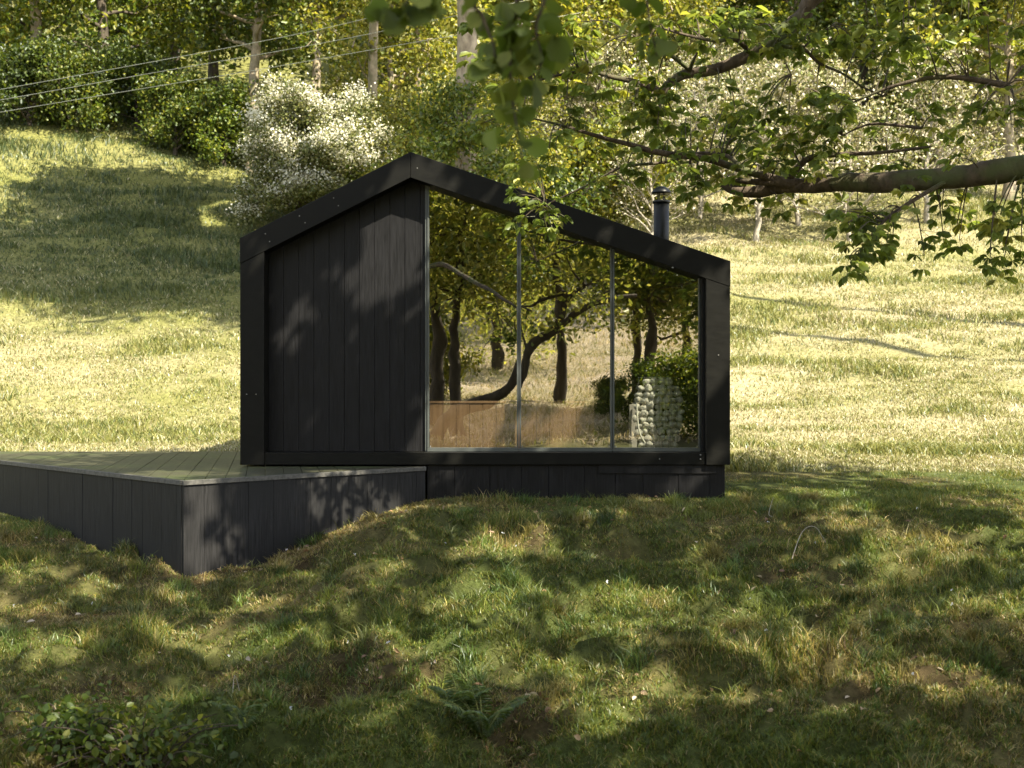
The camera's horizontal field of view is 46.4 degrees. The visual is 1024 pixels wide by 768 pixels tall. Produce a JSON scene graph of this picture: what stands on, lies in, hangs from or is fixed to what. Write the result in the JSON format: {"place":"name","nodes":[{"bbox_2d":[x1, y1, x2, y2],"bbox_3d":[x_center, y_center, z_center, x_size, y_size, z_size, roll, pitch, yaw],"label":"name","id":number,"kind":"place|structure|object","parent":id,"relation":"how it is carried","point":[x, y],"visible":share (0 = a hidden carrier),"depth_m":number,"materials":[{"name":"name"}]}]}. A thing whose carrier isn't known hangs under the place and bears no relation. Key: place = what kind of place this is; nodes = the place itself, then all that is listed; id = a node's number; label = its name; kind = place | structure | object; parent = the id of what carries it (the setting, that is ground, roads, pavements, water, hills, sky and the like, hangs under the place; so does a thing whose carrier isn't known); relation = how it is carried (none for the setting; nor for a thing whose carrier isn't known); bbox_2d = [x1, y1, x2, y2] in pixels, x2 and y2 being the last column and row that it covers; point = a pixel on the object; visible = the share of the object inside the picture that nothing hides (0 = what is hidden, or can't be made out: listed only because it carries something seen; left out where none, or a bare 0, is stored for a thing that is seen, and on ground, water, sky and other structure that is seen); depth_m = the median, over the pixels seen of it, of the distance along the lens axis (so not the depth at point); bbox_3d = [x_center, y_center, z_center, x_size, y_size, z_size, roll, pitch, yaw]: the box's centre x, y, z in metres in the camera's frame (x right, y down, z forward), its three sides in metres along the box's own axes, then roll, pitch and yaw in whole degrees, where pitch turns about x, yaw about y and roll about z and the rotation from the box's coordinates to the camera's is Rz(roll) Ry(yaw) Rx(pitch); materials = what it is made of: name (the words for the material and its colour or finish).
{"place":"outdoors","nodes":[
{"label":"outdoors","id":0,"kind":"place"},
{"bbox_2d":[0,18,365,89],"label":"overhead cable","id":1,"kind":"object","parent":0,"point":[176,57],"visible":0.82,"depth_m":35.10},
{"bbox_2d":[1,0,527,99],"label":"overhead cable","id":2,"kind":"object","parent":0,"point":[208,63],"visible":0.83,"depth_m":35.31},
{"bbox_2d":[2,13,577,111],"bbox_3d":[-8.775,-9.122,35.274,22.729,5.552,0.311,0,0,-16],"label":"overhead cable","id":3,"kind":"object","parent":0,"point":[236,73],"visible":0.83,"depth_m":35.53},
{"bbox_2d":[0,0,1023,767],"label":"ground","id":4,"kind":"structure","parent":0,"point":[280,740],"depth_m":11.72,"materials":[{"name":"green plant"}]},
{"bbox_2d":[0,0,65,121],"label":"hillside tree","id":5,"kind":"object","parent":4,"relation":"on","point":[36,25],"visible":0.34,"depth_m":57.77,"materials":[{"name":"green plant"}]},
{"bbox_2d":[0,27,113,128],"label":"shrub","id":6,"kind":"object","parent":4,"relation":"on","point":[14,71],"visible":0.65,"depth_m":55.70,"materials":[{"name":"green plant"}]},
{"bbox_2d":[11,30,130,138],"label":"shrub","id":7,"kind":"object","parent":4,"relation":"on","point":[87,117],"visible":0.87,"depth_m":56.26,"materials":[{"name":"green plant"}]},
{"bbox_2d":[0,676,171,767],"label":"leafy bush","id":8,"kind":"object","parent":4,"relation":"on","point":[73,716],"visible":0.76,"depth_m":7.60,"materials":[{"name":"green plant"}]},
{"bbox_2d":[0,0,208,121],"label":"hillside tree","id":9,"kind":"object","parent":4,"relation":"on","point":[100,22],"visible":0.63,"depth_m":60.18,"materials":[{"name":"green plant"}]},
{"bbox_2d":[13,691,250,767],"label":"leafy bush","id":10,"kind":"object","parent":4,"relation":"on","point":[149,745],"visible":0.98,"depth_m":7.47,"materials":[{"name":"green plant"}]},
{"bbox_2d":[68,26,196,126],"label":"shrub","id":11,"kind":"object","parent":4,"relation":"on","point":[142,54],"visible":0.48,"depth_m":58.85,"materials":[{"name":"green plant"}]},
{"bbox_2d":[76,0,242,74],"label":"hillside tree","id":12,"kind":"object","parent":4,"relation":"on","point":[178,14],"visible":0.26,"depth_m":65.71,"materials":[{"name":"green plant"}]},
{"bbox_2d":[124,62,247,156],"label":"shrub","id":13,"kind":"object","parent":4,"relation":"on","point":[183,103],"visible":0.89,"depth_m":56.13,"materials":[{"name":"green plant"}]},
{"bbox_2d":[160,71,262,167],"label":"shrub","id":14,"kind":"object","parent":4,"relation":"on","point":[236,100],"visible":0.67,"depth_m":56.04,"materials":[{"name":"green plant"}]},
{"bbox_2d":[0,451,426,576],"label":"deck","id":15,"kind":"structure","parent":4,"relation":"on","point":[189,513],"depth_m":13.06,"materials":[{"name":"black wood"}]},
{"bbox_2d":[120,0,336,88],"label":"hillside tree","id":16,"kind":"object","parent":4,"relation":"on","point":[213,70],"visible":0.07,"depth_m":73.78,"materials":[{"name":"green plant"}]},
{"bbox_2d":[208,696,271,730],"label":"fern","id":17,"kind":"object","parent":4,"relation":"on","point":[226,708],"visible":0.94,"depth_m":7.75,"materials":[{"name":"green plant"}]},
{"bbox_2d":[156,0,350,173],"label":"hillside tree","id":18,"kind":"object","parent":4,"relation":"on","point":[258,25],"visible":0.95,"depth_m":57.42,"materials":[{"name":"green plant"}]},
{"bbox_2d":[234,0,362,98],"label":"hillside tree","id":19,"kind":"object","parent":4,"relation":"on","point":[315,67],"visible":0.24,"depth_m":69.66,"materials":[{"name":"green plant"}]},
{"bbox_2d":[224,66,406,231],"bbox_3d":[-7.774,-8.893,47.256,7.977,6.725,7.141,0,0,-32],"label":"hawthorn tree","id":20,"kind":"object","parent":4,"relation":"on","point":[299,131],"visible":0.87,"depth_m":45.15,"materials":[{"name":"white plant"}]},
{"bbox_2d":[282,0,456,108],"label":"hillside tree","id":21,"kind":"object","parent":4,"relation":"on","point":[429,55],"visible":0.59,"depth_m":52.76,"materials":[{"name":"green plant"}]},
{"bbox_2d":[367,21,377,106],"bbox_3d":[-4.789,-16.720,41.071,15.453,20.132,15.225,0,0,40],"label":"hillside tree","id":22,"kind":"object","parent":4,"relation":"on","point":[373,67],"visible":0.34,"depth_m":50.46,"materials":[{"name":"grey plant"}]},
{"bbox_2d":[344,95,431,178],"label":"shrub","id":23,"kind":"object","parent":4,"relation":"on","point":[366,141],"visible":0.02,"depth_m":47.18,"materials":[{"name":"green plant"}]},
{"bbox_2d":[325,1,481,104],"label":"hillside tree","id":24,"kind":"object","parent":4,"relation":"on","point":[416,39],"visible":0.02,"depth_m":71.70,"materials":[{"name":"green plant"}]},
{"bbox_2d":[345,134,505,182],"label":"shrub","id":25,"kind":"object","parent":4,"relation":"on","point":[351,176],"depth_m":45.55,"materials":[{"name":"green plant"}]},
{"bbox_2d":[350,55,519,186],"bbox_3d":[-2.849,-7.104,40.732,5.533,7.983,5.736,0,0,21],"label":"hillside tree","id":26,"kind":"object","parent":4,"relation":"on","point":[398,102],"visible":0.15,"depth_m":40.09,"materials":[{"name":"green plant"}]},
{"bbox_2d":[427,673,491,710],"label":"fern","id":27,"kind":"object","parent":4,"relation":"on","point":[439,691],"visible":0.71,"depth_m":8.05,"materials":[{"name":"green plant"}]},
{"bbox_2d":[380,66,547,193],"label":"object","id":28,"kind":"object","parent":4,"relation":"on","point":[457,139],"visible":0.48,"depth_m":34.17,"materials":[{"name":"green plant"}]},
{"bbox_2d":[454,0,477,171],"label":"hillside tree","id":29,"kind":"object","parent":4,"relation":"on","point":[467,41],"visible":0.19,"depth_m":35.63,"materials":[{"name":"grey plant"}]},
{"bbox_2d":[13,507,952,709],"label":"flowers","id":30,"kind":"object","parent":4,"relation":"on","point":[515,545],"visible":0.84,"depth_m":9.67,"materials":[{"name":"white plant"}]},
{"bbox_2d":[438,685,529,739],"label":"fern","id":31,"kind":"object","parent":4,"relation":"on","point":[501,715],"visible":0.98,"depth_m":7.81,"materials":[{"name":"green plant"}]},
{"bbox_2d":[240,152,729,499],"bbox_3d":[-0.315,-0.499,16.498,5.750,4.439,5.004,0,0,0],"label":"cabin","id":32,"kind":"object","parent":4,"relation":"on","point":[382,307],"visible":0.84,"depth_m":14.24,"materials":[{"name":"black wood"}]},
{"bbox_2d":[427,186,518,451],"bbox_3d":[-0.463,-0.803,14.227,1.087,3.210,0.089,0,0,0],"label":"window","id":33,"kind":"structure","parent":32,"relation":"in","point":[429,449],"depth_m":14.19,"materials":[{"name":"grey metal"}]},
{"bbox_2d":[430,401,594,446],"bbox_3d":[0.000,0.490,14.565,2.000,0.570,0.470,0,0,0],"label":"cabinet","id":34,"kind":"object","parent":32,"relation":"on","point":[571,425],"visible":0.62,"depth_m":14.34,"materials":[{"name":"brown wood"}]},
{"bbox_2d":[519,221,611,451],"bbox_3d":[0.638,-0.616,14.227,1.104,2.836,0.089,0,0,0],"label":"window","id":35,"kind":"structure","parent":32,"relation":"in","point":[521,449],"depth_m":14.19,"materials":[{"name":"grey metal"}]},
{"bbox_2d":[629,404,636,446],"bbox_3d":[1.482,0.514,14.635,0.095,0.528,0.030,0,0,0],"label":"pale board","id":36,"kind":"object","parent":32,"relation":"on","point":[632,429],"visible":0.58,"depth_m":14.62,"materials":[{"name":"beige wood"}]},
{"bbox_2d":[636,403,645,443],"bbox_3d":[1.562,0.476,14.523,0.134,0.498,0.039,0,0,32],"label":"curved pole","id":37,"kind":"object","parent":32,"relation":"on","point":[638,423],"visible":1,"depth_m":14.53,"materials":[{"name":"wood"}]},
{"bbox_2d":[612,249,700,451],"bbox_3d":[1.718,-0.427,14.227,1.044,2.458,0.089,0,0,0],"label":"window","id":38,"kind":"structure","parent":32,"relation":"in","point":[615,449],"depth_m":14.19,"materials":[{"name":"grey metal"}]},
{"bbox_2d":[632,377,684,446],"bbox_3d":[1.790,0.349,14.737,0.670,0.878,0.418,0,0,0],"label":"stone basket","id":39,"kind":"object","parent":32,"relation":"on","point":[660,409],"visible":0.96,"depth_m":14.59,"materials":[{"name":"stone"}]},
{"bbox_2d":[0,0,997,85],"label":"wood","id":40,"kind":"object","parent":4,"relation":"on","point":[303,67],"visible":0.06,"depth_m":85.24,"materials":[{"name":"green plant"}]},
{"bbox_2d":[417,37,583,197],"bbox_3d":[-0.358,-8.104,43.218,6.014,8.678,6.235,0,0,41],"label":"hillside tree","id":41,"kind":"object","parent":4,"relation":"on","point":[543,112],"visible":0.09,"depth_m":42.81,"materials":[{"name":"green plant"}]},
{"bbox_2d":[0,456,1023,767],"bbox_3d":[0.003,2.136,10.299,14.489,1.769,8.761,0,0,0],"label":"mossy turf","id":42,"kind":"structure","parent":4,"relation":"on","point":[618,673],"depth_m":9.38,"materials":[{"name":"green plant"}]},
{"bbox_2d":[5,495,1018,767],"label":"fallen leaves","id":43,"kind":"object","parent":4,"relation":"on","point":[547,709],"visible":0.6,"depth_m":9.28,"materials":[{"name":"brown plant"}]},
{"bbox_2d":[363,0,678,180],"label":"lime tree","id":44,"kind":"object","parent":4,"relation":"on","point":[509,52],"visible":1,"depth_m":3.49,"materials":[{"name":"green plant"}]},
{"bbox_2d":[407,0,638,136],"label":"hillside tree","id":45,"kind":"object","parent":4,"relation":"on","point":[534,3],"visible":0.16,"depth_m":63.38,"materials":[{"name":"green plant"}]},
{"bbox_2d":[490,141,573,199],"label":"shrub","id":46,"kind":"object","parent":4,"relation":"on","point":[572,178],"visible":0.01,"depth_m":46.04,"materials":[{"name":"green plant"}]},
{"bbox_2d":[496,139,611,215],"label":"shrub","id":47,"kind":"object","parent":4,"relation":"on","point":[568,199],"visible":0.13,"depth_m":46.22,"materials":[{"name":"green plant"}]},
{"bbox_2d":[531,27,660,141],"bbox_3d":[5.099,-14.721,63.097,7.256,7.657,6.214,0,0,26],"label":"undergrowth shrub","id":48,"kind":"object","parent":4,"relation":"on","point":[604,71],"visible":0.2,"depth_m":62.27,"materials":[{"name":"green plant"}]},
{"bbox_2d":[534,102,660,225],"bbox_3d":[3.734,-8.520,51.752,7.080,6.802,7.532,0,0,-23],"label":"shrub","id":49,"kind":"object","parent":4,"relation":"on","point":[597,207],"visible":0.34,"depth_m":50.43,"materials":[{"name":"green plant"}]},
{"bbox_2d":[537,0,657,132],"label":"undergrowth shrub","id":50,"kind":"object","parent":4,"relation":"on","point":[578,104],"visible":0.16,"depth_m":64.06,"materials":[{"name":"green plant"}]},
{"bbox_2d":[494,0,701,127],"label":"hillside tree","id":51,"kind":"object","parent":4,"relation":"on","point":[617,10],"visible":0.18,"depth_m":64.22,"materials":[{"name":"green plant"}]},
{"bbox_2d":[549,44,647,131],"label":"undergrowth shrub","id":52,"kind":"object","parent":4,"relation":"on","point":[592,103],"visible":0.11,"depth_m":64.62,"materials":[{"name":"green plant"}]},
{"bbox_2d":[546,47,661,133],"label":"undergrowth shrub","id":53,"kind":"object","parent":4,"relation":"on","point":[558,119],"visible":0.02,"depth_m":66.48,"materials":[{"name":"green plant"}]},
{"bbox_2d":[601,127,695,215],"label":"shrub","id":54,"kind":"object","parent":4,"relation":"on","point":[660,177],"visible":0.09,"depth_m":54.84,"materials":[{"name":"green plant"}]},
{"bbox_2d":[582,91,720,234],"bbox_3d":[5.800,-8.912,50.263,6.581,6.944,5.636,0,0,-11],"label":"pale shrub","id":55,"kind":"object","parent":4,"relation":"on","point":[646,159],"visible":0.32,"depth_m":49.99,"materials":[{"name":"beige plant"}]},
{"bbox_2d":[583,0,734,75],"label":"hillside tree","id":56,"kind":"object","parent":4,"relation":"on","point":[706,4],"visible":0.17,"depth_m":65.65,"materials":[{"name":"green plant"}]},
{"bbox_2d":[584,52,747,177],"bbox_3d":[8.742,-13.072,62.301,9.142,8.256,8.593,0,0,16],"label":"undergrowth shrub","id":57,"kind":"object","parent":4,"relation":"on","point":[612,108],"visible":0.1,"depth_m":60.55,"materials":[{"name":"green plant"}]},
{"bbox_2d":[626,0,727,73],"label":"tree","id":58,"kind":"object","parent":4,"relation":"on","point":[692,40],"visible":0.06,"depth_m":67.99,"materials":[{"name":"green plant"}]},
{"bbox_2d":[639,41,743,161],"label":"undergrowth shrub","id":59,"kind":"object","parent":4,"relation":"on","point":[695,84],"visible":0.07,"depth_m":59.89,"materials":[{"name":"green plant"}]},
{"bbox_2d":[612,30,774,218],"bbox_3d":[8.625,-11.758,55.367,8.775,9.259,7.514,0,0,18],"label":"tree","id":60,"kind":"object","parent":4,"relation":"on","point":[686,84],"visible":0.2,"depth_m":54.91,"materials":[{"name":"beige plant"}]},
{"bbox_2d":[660,54,733,169],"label":"undergrowth shrub","id":61,"kind":"object","parent":4,"relation":"on","point":[695,80],"visible":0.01,"depth_m":61.78,"materials":[{"name":"green plant"}]},
{"bbox_2d":[683,25,750,86],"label":"undergrowth shrub","id":62,"kind":"object","parent":4,"relation":"on","point":[728,45],"visible":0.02,"depth_m":67.11,"materials":[{"name":"green plant"}]},
{"bbox_2d":[656,0,786,64],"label":"hillside tree","id":63,"kind":"object","parent":4,"relation":"on","point":[728,14],"visible":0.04,"depth_m":74.00,"materials":[{"name":"green plant"}]},
{"bbox_2d":[697,44,774,117],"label":"undergrowth shrub","id":64,"kind":"object","parent":4,"relation":"on","point":[736,68],"visible":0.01,"depth_m":71.77,"materials":[{"name":"green plant"}]},
{"bbox_2d":[455,0,1023,287],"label":"overhanging tree","id":65,"kind":"object","parent":4,"relation":"on","point":[770,45],"visible":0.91,"depth_m":10.43,"materials":[{"name":"green plant"}]},
{"bbox_2d":[686,77,792,180],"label":"undergrowth shrub","id":66,"kind":"object","parent":4,"relation":"on","point":[709,175],"visible":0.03,"depth_m":60.70,"materials":[{"name":"green plant"}]},
{"bbox_2d":[702,65,778,168],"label":"undergrowth shrub","id":67,"kind":"object","parent":4,"relation":"on","point":[737,84],"visible":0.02,"depth_m":63.85,"materials":[{"name":"green plant"}]},
{"bbox_2d":[674,14,864,241],"bbox_3d":[10.372,-10.124,50.003,7.514,9.259,8.775,0,0,8],"label":"pale shrub","id":68,"kind":"object","parent":4,"relation":"on","point":[758,207],"visible":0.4,"depth_m":49.51,"materials":[{"name":"beige plant"}]},
{"bbox_2d":[733,51,844,166],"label":"undergrowth shrub","id":69,"kind":"object","parent":4,"relation":"on","point":[774,64],"visible":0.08,"depth_m":63.57,"materials":[{"name":"green plant"}]},
{"bbox_2d":[712,0,866,83],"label":"hillside tree","id":70,"kind":"object","parent":4,"relation":"on","point":[773,3],"visible":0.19,"depth_m":69.98,"materials":[{"name":"green plant"}]},
{"bbox_2d":[747,37,846,76],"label":"undergrowth shrub","id":71,"kind":"object","parent":4,"relation":"on","point":[832,63],"depth_m":77.98,"materials":[{"name":"green plant"}]},
{"bbox_2d":[709,24,890,225],"bbox_3d":[12.535,-11.381,53.199,7.890,9.722,9.214,0,0,39],"label":"pale shrub","id":72,"kind":"object","parent":4,"relation":"on","point":[797,214],"visible":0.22,"depth_m":53.02,"materials":[{"name":"beige plant"}]},
{"bbox_2d":[792,526,825,558],"bbox_3d":[2.783,1.501,11.350,0.428,0.284,0.119,0,0,-29],"label":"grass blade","id":73,"kind":"object","parent":4,"relation":"on","point":[800,535],"visible":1,"depth_m":11.39,"materials":[{"name":"green plant"}]},
{"bbox_2d":[784,107,869,169],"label":"undergrowth shrub","id":74,"kind":"object","parent":4,"relation":"on","point":[834,144],"visible":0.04,"depth_m":62.45,"materials":[{"name":"green plant"}]},
{"bbox_2d":[783,39,879,114],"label":"undergrowth shrub","id":75,"kind":"object","parent":4,"relation":"on","point":[840,59],"visible":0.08,"depth_m":67.32,"materials":[{"name":"green plant"}]},
{"bbox_2d":[738,55,943,242],"bbox_3d":[14.044,-9.566,49.768,6.763,8.333,7.897,0,0,-35],"label":"pale shrub","id":76,"kind":"object","parent":4,"relation":"on","point":[852,138],"visible":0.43,"depth_m":49.10,"materials":[{"name":"beige plant"}]},
{"bbox_2d":[730,0,982,164],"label":"hillside tree","id":77,"kind":"object","parent":4,"relation":"on","point":[865,70],"visible":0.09,"depth_m":65.73,"materials":[{"name":"green plant"}]},
{"bbox_2d":[852,80,970,169],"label":"undergrowth shrub","id":78,"kind":"object","parent":4,"relation":"on","point":[906,121],"visible":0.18,"depth_m":61.48,"materials":[{"name":"green plant"}]},
{"bbox_2d":[812,0,1023,168],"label":"hillside tree","id":79,"kind":"object","parent":4,"relation":"on","point":[856,7],"visible":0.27,"depth_m":61.09,"materials":[{"name":"green plant"}]},
{"bbox_2d":[841,14,1018,222],"bbox_3d":[18.780,-11.468,53.635,8.775,9.259,7.514,0,0,-3],"label":"pale shrub","id":80,"kind":"object","parent":4,"relation":"on","point":[958,106],"visible":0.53,"depth_m":53.05,"materials":[{"name":"beige plant"}]},
{"bbox_2d":[893,65,989,152],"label":"undergrowth shrub","id":81,"kind":"object","parent":4,"relation":"on","point":[965,104],"visible":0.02,"depth_m":63.10,"materials":[{"name":"green plant"}]},
{"bbox_2d":[880,0,1023,201],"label":"hillside tree","id":82,"kind":"object","parent":4,"relation":"on","point":[1007,49],"visible":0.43,"depth_m":57.93,"materials":[{"name":"green plant"}]},
{"bbox_2d":[924,83,1004,163],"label":"undergrowth shrub","id":83,"kind":"object","parent":4,"relation":"on","point":[980,153],"visible":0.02,"depth_m":67.61,"materials":[{"name":"green plant"}]},
{"bbox_2d":[930,33,1023,184],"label":"undergrowth shrub","id":84,"kind":"object","parent":4,"relation":"on","point":[996,98],"visible":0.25,"depth_m":61.22,"materials":[{"name":"green plant"}]},
{"bbox_2d":[965,49,1023,154],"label":"undergrowth shrub","id":85,"kind":"object","parent":4,"relation":"on","point":[1016,143],"visible":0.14,"depth_m":61.84,"materials":[{"name":"green plant"}]},
{"bbox_2d":[973,37,1023,143],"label":"undergrowth shrub","id":86,"kind":"object","parent":4,"relation":"on","point":[1013,43],"depth_m":70.02,"materials":[{"name":"green plant"}]}
]}

